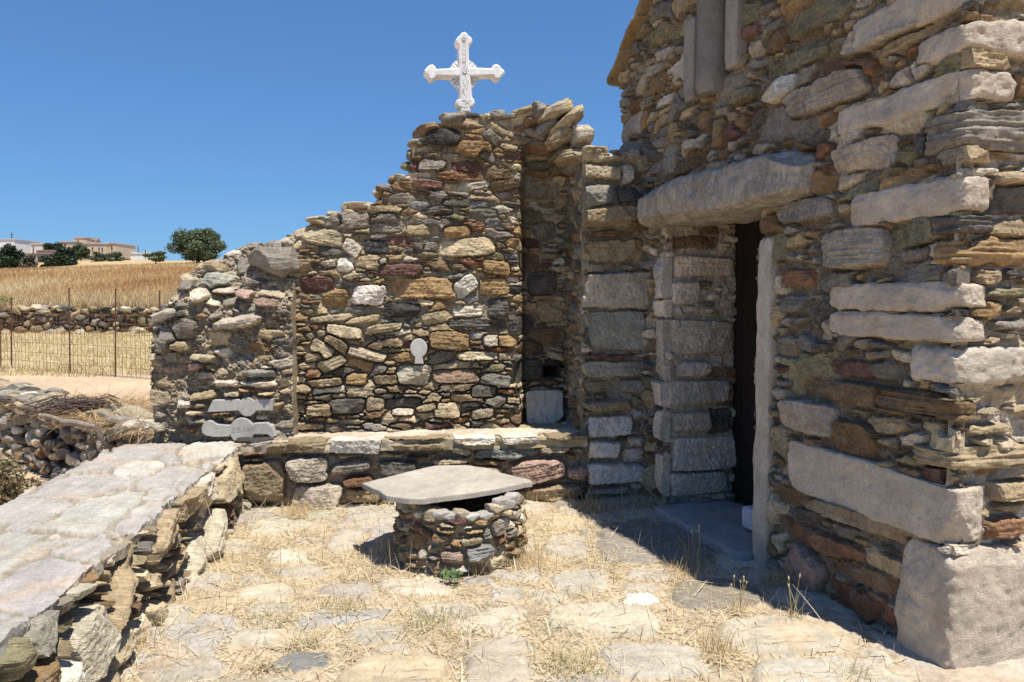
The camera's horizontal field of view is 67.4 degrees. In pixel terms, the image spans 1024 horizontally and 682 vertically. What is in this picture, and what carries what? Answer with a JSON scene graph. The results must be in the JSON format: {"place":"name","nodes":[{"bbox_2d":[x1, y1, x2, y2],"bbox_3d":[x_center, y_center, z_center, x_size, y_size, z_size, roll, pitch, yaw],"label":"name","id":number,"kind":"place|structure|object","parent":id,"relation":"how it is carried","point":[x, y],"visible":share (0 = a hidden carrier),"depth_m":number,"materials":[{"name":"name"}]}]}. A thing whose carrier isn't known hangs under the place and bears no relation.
{"place":"outdoors","nodes":[
{"label":"outdoors","id":0,"kind":"place"},
{"bbox_2d":[0,260,201,490],"bbox_3d":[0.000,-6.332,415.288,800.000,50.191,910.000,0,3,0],"label":"ground","id":1,"kind":"structure","parent":0,"point":[121,382],"depth_m":16.28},
{"bbox_2d":[0,253,10,268],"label":"dark tree","id":2,"kind":"object","parent":1,"relation":"on","point":[3,264],"visible":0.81,"depth_m":117.36,"materials":[{"name":"green plant"}]},
{"bbox_2d":[0,296,19,303],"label":"broom shrub","id":3,"kind":"object","parent":1,"relation":"on","point":[2,297],"visible":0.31,"depth_m":35.56,"materials":[{"name":"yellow plant"}]},
{"bbox_2d":[0,243,24,268],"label":"tree","id":4,"kind":"object","parent":1,"relation":"on","point":[9,251],"visible":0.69,"depth_m":119.05,"materials":[{"name":"green plant"}]},
{"bbox_2d":[0,454,41,504],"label":"dry bush","id":5,"kind":"object","parent":1,"relation":"on","point":[12,479],"visible":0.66,"depth_m":8.37,"materials":[{"name":"brown plant"}]},
{"bbox_2d":[0,239,42,252],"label":"white house","id":6,"kind":"structure","parent":1,"relation":"on","point":[20,244],"depth_m":140.92,"materials":[{"name":"paint"}]},
{"bbox_2d":[18,254,38,267],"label":"brown shrub","id":7,"kind":"object","parent":1,"relation":"on","point":[27,261],"visible":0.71,"depth_m":118.39,"materials":[{"name":"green plant"}]},
{"bbox_2d":[30,243,46,252],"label":"white house","id":8,"kind":"structure","parent":1,"relation":"on","point":[38,246],"depth_m":139.27,"materials":[{"name":"paint"}]},
{"bbox_2d":[40,253,56,266],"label":"dark shrub","id":9,"kind":"object","parent":1,"relation":"on","point":[48,261],"visible":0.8,"depth_m":117.22,"materials":[{"name":"green plant"}]},
{"bbox_2d":[28,250,80,261],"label":"concrete house","id":10,"kind":"structure","parent":1,"relation":"on","point":[38,254],"depth_m":127.42,"materials":[{"name":"paint"}]},
{"bbox_2d":[43,242,65,249],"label":"dark tree","id":11,"kind":"object","parent":1,"relation":"on","point":[49,246],"visible":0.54,"depth_m":140.43,"materials":[{"name":"green plant"}]},
{"bbox_2d":[53,245,79,265],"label":"dark tree","id":12,"kind":"object","parent":1,"relation":"on","point":[63,256],"visible":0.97,"depth_m":120.58,"materials":[{"name":"green plant"}]},
{"bbox_2d":[0,330,152,377],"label":"verge grass","id":13,"kind":"structure","parent":1,"relation":"on","point":[58,369],"depth_m":21.21,"materials":[{"name":"plant"}]},
{"bbox_2d":[0,378,154,478],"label":"terrace wall","id":14,"kind":"structure","parent":1,"relation":"on","point":[40,448],"depth_m":11.31,"materials":[{"name":"stone"}]},
{"bbox_2d":[0,392,146,415],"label":"twig heap","id":15,"kind":"object","parent":14,"relation":"on","point":[65,404],"visible":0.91,"depth_m":10.79,"materials":[{"name":"brown wood"}]},
{"bbox_2d":[0,380,153,446],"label":"dry stalks","id":16,"kind":"object","parent":14,"relation":"on","point":[133,401],"visible":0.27,"depth_m":10.71,"materials":[{"name":"plant"}]},
{"bbox_2d":[39,414,61,421],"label":"dead branch","id":17,"kind":"object","parent":16,"relation":"on","point":[49,416],"visible":0.72,"depth_m":9.94,"materials":[{"name":"brown wood"}]},
{"bbox_2d":[60,419,97,428],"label":"dead branch","id":18,"kind":"object","parent":16,"relation":"on","point":[69,422],"visible":1,"depth_m":9.45,"materials":[{"name":"brown wood"}]},
{"bbox_2d":[0,288,160,378],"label":"wire fence","id":19,"kind":"object","parent":1,"relation":"on","point":[69,344],"visible":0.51,"depth_m":16.32,"materials":[{"name":"metal"}]},
{"bbox_2d":[73,244,90,260],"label":"dark tree","id":20,"kind":"object","parent":1,"relation":"on","point":[81,250],"visible":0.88,"depth_m":130.80,"materials":[{"name":"green plant"}]},
{"bbox_2d":[0,304,164,333],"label":"field wall","id":21,"kind":"structure","parent":1,"relation":"on","point":[79,323],"depth_m":34.25,"materials":[{"name":"stone"}]},
{"bbox_2d":[60,237,135,259],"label":"stone mansion","id":22,"kind":"structure","parent":1,"relation":"on","point":[97,245],"depth_m":149.19,"materials":[{"name":"paint"}]},
{"bbox_2d":[89,251,106,261],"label":"grey shrub","id":23,"kind":"object","parent":1,"relation":"on","point":[96,256],"visible":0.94,"depth_m":127.07,"materials":[{"name":"green plant"}]},
{"bbox_2d":[0,261,202,309],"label":"field grass","id":24,"kind":"structure","parent":1,"relation":"on","point":[95,285],"depth_m":48.61,"materials":[{"name":"plant"}]},
{"bbox_2d":[101,251,129,260],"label":"green shrub","id":25,"kind":"object","parent":1,"relation":"on","point":[115,255],"visible":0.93,"depth_m":129.05,"materials":[{"name":"green plant"}]},
{"bbox_2d":[0,441,251,681],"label":"parapet wall","id":26,"kind":"structure","parent":1,"relation":"on","point":[102,551],"depth_m":3.77,"materials":[{"name":"stone"}]},
{"bbox_2d":[130,252,149,259],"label":"white house","id":27,"kind":"structure","parent":1,"relation":"on","point":[136,256],"depth_m":149.33,"materials":[{"name":"paint"}]},
{"bbox_2d":[142,251,166,263],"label":"green shrub","id":28,"kind":"object","parent":1,"relation":"on","point":[158,256],"visible":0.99,"depth_m":118.82,"materials":[{"name":"green plant"}]},
{"bbox_2d":[164,227,228,262],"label":"fig tree","id":29,"kind":"object","parent":1,"relation":"on","point":[203,245],"visible":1,"depth_m":96.14,"materials":[{"name":"green plant"}]},
{"bbox_2d":[148,234,300,444],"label":"rubble pier","id":30,"kind":"structure","parent":1,"relation":"on","point":[222,357],"depth_m":6.03,"materials":[{"name":"stone"}]},
{"bbox_2d":[281,98,593,433],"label":"ruined wall","id":31,"kind":"structure","parent":1,"relation":"on","point":[431,289],"depth_m":6.36,"materials":[{"name":"stone"}]},
{"bbox_2d":[423,32,504,112],"bbox_3d":[-0.404,-2.261,6.498,0.682,0.669,0.117,-1,3,-12],"label":"marble cross","id":32,"kind":"object","parent":31,"relation":"on","point":[463,74],"visible":0.99,"depth_m":6.45,"materials":[{"name":"white stone"}]},
{"bbox_2d":[606,0,1023,668],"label":"stone chapel","id":33,"kind":"structure","parent":1,"relation":"on","point":[830,210],"depth_m":3.88,"materials":[{"name":"stone"}]},
{"bbox_2d":[731,220,765,500],"bbox_3d":[1.939,0.115,5.324,0.045,2.220,1.524,-1,3,-16],"label":"door","id":34,"kind":"structure","parent":33,"relation":"in","point":[749,236],"depth_m":5.83,"materials":[{"name":"brown wood"}]},
{"bbox_2d":[0,0,638,260],"label":"sky","id":35,"kind":"structure","parent":0,"point":[137,123],"materials":[{"name":"blue"}]},
{"bbox_2d":[117,495,1023,681],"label":"paved yard","id":36,"kind":"structure","parent":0,"point":[794,646],"depth_m":3.85,"materials":[{"name":"beige stone"}]},
{"bbox_2d":[132,609,176,660],"bbox_3d":[-1.730,1.336,3.521,0.413,0.162,0.372,0,3,0],"label":"dry tuft","id":37,"kind":"object","parent":36,"relation":"on","point":[142,643],"visible":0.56,"depth_m":3.52,"materials":[{"name":"plant"}]},
{"bbox_2d":[227,651,286,678],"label":"tuft","id":38,"kind":"object","parent":36,"relation":"on","point":[263,664],"visible":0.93,"depth_m":3.35,"materials":[{"name":"plant"}]},
{"bbox_2d":[231,596,326,639],"bbox_3d":[-1.135,1.390,3.812,0.462,0.099,0.465,2,4,36],"label":"tuft","id":39,"kind":"object","parent":36,"relation":"on","point":[279,617],"visible":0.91,"depth_m":3.81,"materials":[{"name":"plant"}]},
{"bbox_2d":[267,497,320,519],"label":"dry tuft","id":40,"kind":"object","parent":36,"relation":"on","point":[293,510],"visible":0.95,"depth_m":5.73,"materials":[{"name":"plant"}]},
{"bbox_2d":[268,628,333,655],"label":"tuft","id":41,"kind":"object","parent":36,"relation":"on","point":[306,640],"visible":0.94,"depth_m":3.55,"materials":[{"name":"plant"}]},
{"bbox_2d":[304,590,378,624],"bbox_3d":[-0.901,1.377,3.986,0.404,0.108,0.429,2,4,31],"label":"tuft","id":42,"kind":"object","parent":36,"relation":"on","point":[341,605],"visible":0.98,"depth_m":3.97,"materials":[{"name":"plant"}]},
{"bbox_2d":[367,532,397,561],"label":"dry tuft","id":43,"kind":"object","parent":36,"relation":"on","point":[389,553],"visible":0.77,"depth_m":4.79,"materials":[{"name":"plant"}]},
{"bbox_2d":[233,419,588,507],"bbox_3d":[-0.809,0.985,6.472,2.730,0.539,1.121,0,3,-6],"label":"stone bench","id":44,"kind":"object","parent":36,"relation":"on","point":[344,466],"visible":0.66,"depth_m":5.99,"materials":[{"name":"grey stone"}]},
{"bbox_2d":[526,390,563,423],"bbox_3d":[0.291,0.589,6.816,0.334,0.301,0.109,0,3,-8],"label":"marble slab","id":45,"kind":"object","parent":44,"relation":"on","point":[544,406],"depth_m":6.80,"materials":[{"name":"grey stone"}]},
{"bbox_2d":[381,600,477,637],"bbox_3d":[-0.420,1.362,3.816,0.546,0.103,0.481,-1,3,-23],"label":"tuft","id":46,"kind":"object","parent":36,"relation":"on","point":[428,624],"visible":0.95,"depth_m":3.79,"materials":[{"name":"plant"}]},
{"bbox_2d":[440,567,462,581],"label":"green weed","id":47,"kind":"object","parent":36,"relation":"on","point":[453,575],"visible":0.98,"depth_m":4.33,"materials":[{"name":"green plant"}]},
{"bbox_2d":[393,489,527,573],"bbox_3d":[-0.322,1.129,4.834,0.849,0.432,0.870,0,3,0],"label":"stone well","id":48,"kind":"object","parent":36,"relation":"on","point":[470,535],"visible":0.83,"depth_m":4.52,"materials":[{"name":"stone"}]},
{"bbox_2d":[362,465,531,503],"bbox_3d":[-0.452,0.903,4.924,0.934,0.041,0.791,-2,4,-33],"label":"well slab","id":49,"kind":"object","parent":48,"relation":"on","point":[434,484],"depth_m":4.79,"materials":[{"name":"white stone"}]},
{"bbox_2d":[117,483,932,681],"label":"yard straw","id":50,"kind":"object","parent":36,"relation":"on","point":[459,635],"visible":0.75,"depth_m":4.07,"materials":[{"name":"beige plant"}]},
{"bbox_2d":[502,543,559,581],"bbox_3d":[0.075,1.292,4.610,0.470,0.139,0.470,2,4,26],"label":"dry tuft","id":51,"kind":"object","parent":36,"relation":"on","point":[528,561],"visible":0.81,"depth_m":4.61,"materials":[{"name":"plant"}]},
{"bbox_2d":[497,633,628,681],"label":"tuft","id":52,"kind":"object","parent":36,"relation":"on","point":[565,663],"visible":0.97,"depth_m":3.35,"materials":[{"name":"plant"}]},
{"bbox_2d":[564,491,628,511],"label":"dry tuft","id":53,"kind":"object","parent":36,"relation":"on","point":[601,503],"visible":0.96,"depth_m":5.89,"materials":[{"name":"plant"}]},
{"bbox_2d":[562,146,651,497],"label":"wall pier","id":54,"kind":"structure","parent":36,"relation":"on","point":[606,298],"depth_m":6.10,"materials":[{"name":"stone"}]},
{"bbox_2d":[655,568,712,603],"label":"dry tuft","id":55,"kind":"object","parent":36,"relation":"on","point":[678,584],"visible":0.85,"depth_m":4.20,"materials":[{"name":"plant"}]},
{"bbox_2d":[644,555,729,582],"bbox_3d":[0.965,1.357,4.500,0.539,0.170,0.496,2,4,30],"label":"dry tuft","id":56,"kind":"object","parent":36,"relation":"on","point":[689,571],"visible":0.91,"depth_m":4.48,"materials":[{"name":"plant"}]},
{"bbox_2d":[666,525,725,567],"bbox_3d":[1.089,1.236,4.668,0.387,0.237,0.292,0,3,0],"label":"wheat tuft","id":57,"kind":"object","parent":36,"relation":"on","point":[686,558],"visible":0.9,"depth_m":4.68,"materials":[{"name":"plant"}]},
{"bbox_2d":[654,500,753,560],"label":"threshold slab","id":58,"kind":"structure","parent":36,"relation":"on","point":[719,522],"depth_m":5.32,"materials":[{"name":"grey stone"}]},
{"bbox_2d":[684,621,755,667],"bbox_3d":[0.932,1.349,3.455,0.358,0.142,0.343,0,3,0],"label":"dry tuft","id":59,"kind":"object","parent":36,"relation":"on","point":[728,649],"visible":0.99,"depth_m":3.46,"materials":[{"name":"plant"}]},
{"bbox_2d":[715,575,759,616],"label":"wheat tuft","id":60,"kind":"object","parent":36,"relation":"on","point":[739,606],"visible":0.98,"depth_m":3.93,"materials":[{"name":"plant"}]},
{"bbox_2d":[749,561,792,588],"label":"dry tuft","id":61,"kind":"object","parent":36,"relation":"on","point":[781,578],"visible":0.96,"depth_m":4.35,"materials":[{"name":"plant"}]},
{"bbox_2d":[776,574,811,624],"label":"wheat tuft","id":62,"kind":"object","parent":36,"relation":"on","point":[791,613],"visible":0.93,"depth_m":3.81,"materials":[{"name":"plant"}]},
{"bbox_2d":[813,646,900,681],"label":"dry tuft","id":63,"kind":"object","parent":36,"relation":"on","point":[854,673],"visible":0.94,"depth_m":3.25,"materials":[{"name":"plant"}]},
{"bbox_2d":[742,505,752,530],"bbox_3d":[1.685,1.179,5.105,0.260,0.152,0.202,-1,3,-16],"label":"door block","id":64,"kind":"structure","parent":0,"point":[747,517],"depth_m":5.09,"materials":[{"name":"white stone"}]}
]}

